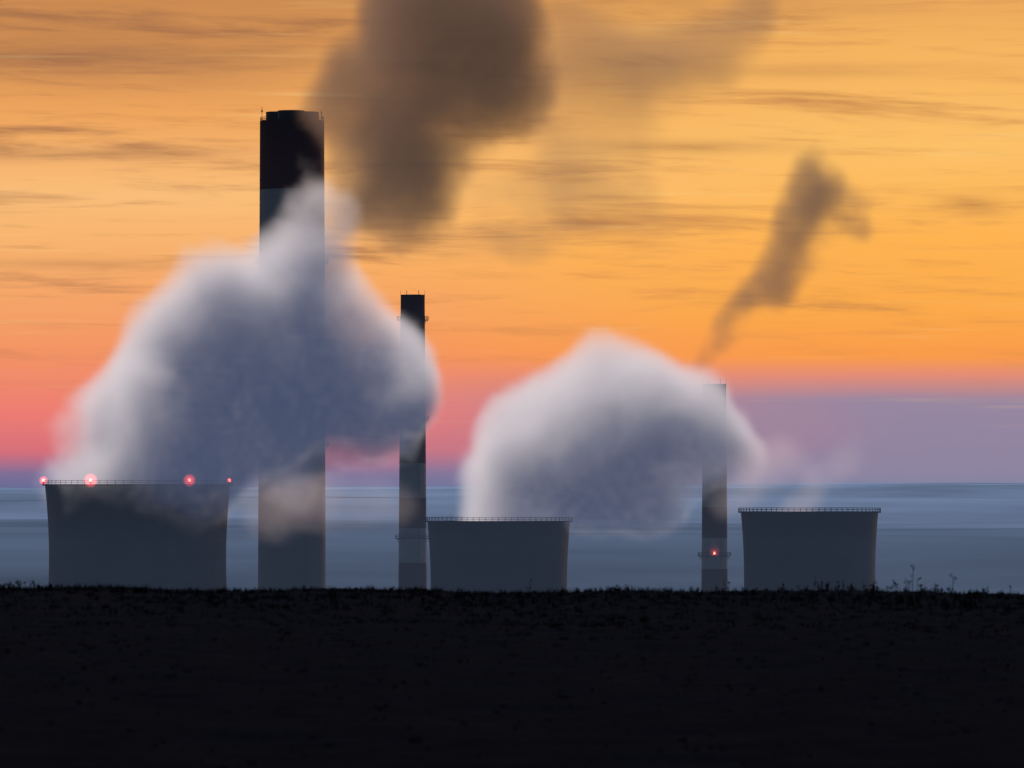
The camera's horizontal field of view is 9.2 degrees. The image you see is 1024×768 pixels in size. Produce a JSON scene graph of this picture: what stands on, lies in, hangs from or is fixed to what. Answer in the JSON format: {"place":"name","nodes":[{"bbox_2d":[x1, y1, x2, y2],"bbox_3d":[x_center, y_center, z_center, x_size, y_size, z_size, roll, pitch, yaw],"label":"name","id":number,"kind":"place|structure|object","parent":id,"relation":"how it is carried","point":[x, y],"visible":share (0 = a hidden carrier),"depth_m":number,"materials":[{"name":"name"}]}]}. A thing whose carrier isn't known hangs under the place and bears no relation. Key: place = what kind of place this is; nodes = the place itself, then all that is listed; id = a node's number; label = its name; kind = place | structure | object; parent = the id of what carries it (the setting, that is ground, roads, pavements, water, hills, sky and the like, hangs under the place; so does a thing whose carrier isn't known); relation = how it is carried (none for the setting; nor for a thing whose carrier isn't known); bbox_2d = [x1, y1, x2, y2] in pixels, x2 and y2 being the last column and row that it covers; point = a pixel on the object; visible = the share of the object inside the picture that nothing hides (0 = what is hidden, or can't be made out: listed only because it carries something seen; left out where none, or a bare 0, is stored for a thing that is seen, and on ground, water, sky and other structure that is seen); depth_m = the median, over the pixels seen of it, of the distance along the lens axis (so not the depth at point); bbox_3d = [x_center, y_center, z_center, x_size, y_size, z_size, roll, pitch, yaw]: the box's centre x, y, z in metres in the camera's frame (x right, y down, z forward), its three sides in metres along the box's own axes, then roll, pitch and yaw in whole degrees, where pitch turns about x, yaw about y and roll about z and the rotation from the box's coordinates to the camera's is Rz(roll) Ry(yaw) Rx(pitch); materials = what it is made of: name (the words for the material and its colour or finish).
{"place":"outdoors","nodes":[
{"label":"outdoors","id":0,"kind":"place"},
{"bbox_2d":[0,483,1023,767],"bbox_3d":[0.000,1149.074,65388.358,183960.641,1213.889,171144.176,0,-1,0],"label":"ground","id":1,"kind":"structure","parent":0,"point":[964,535],"depth_m":60.97,"materials":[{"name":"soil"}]},
{"bbox_2d":[42,479,232,590],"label":"cooling tower","id":2,"kind":"structure","parent":1,"relation":"on","point":[164,536],"depth_m":1975.11,"materials":[{"name":"concrete"}]},
{"bbox_2d":[255,110,328,590],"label":"tall chimney","id":3,"kind":"object","parent":1,"relation":"on","point":[291,495],"visible":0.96,"depth_m":2150.99,"materials":[{"name":"paint"}]},
{"bbox_2d":[395,290,428,589],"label":"chimney","id":4,"kind":"object","parent":1,"relation":"on","point":[412,536],"visible":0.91,"depth_m":2296.07,"materials":[{"name":"paint"}]},
{"bbox_2d":[425,517,572,592],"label":"cooling tower","id":5,"kind":"structure","parent":1,"relation":"on","point":[495,555],"depth_m":2099.31,"materials":[{"name":"concrete"}]},
{"bbox_2d":[0,586,1019,767],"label":"clods","id":6,"kind":"object","parent":1,"relation":"on","point":[414,740],"visible":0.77,"depth_m":57.66,"materials":[{"name":"soil"}]},
{"bbox_2d":[698,379,730,591],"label":"chimney","id":7,"kind":"object","parent":1,"relation":"on","point":[714,556],"visible":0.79,"depth_m":2256.02,"materials":[{"name":"paint"}]},
{"bbox_2d":[738,507,880,590],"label":"cooling tower","id":8,"kind":"structure","parent":1,"relation":"on","point":[800,549],"depth_m":2040.96,"materials":[{"name":"concrete"}]},
{"bbox_2d":[0,0,1023,487],"label":"sky","id":9,"kind":"structure","parent":0,"point":[603,213],"materials":[{"name":"orange"}]}
]}

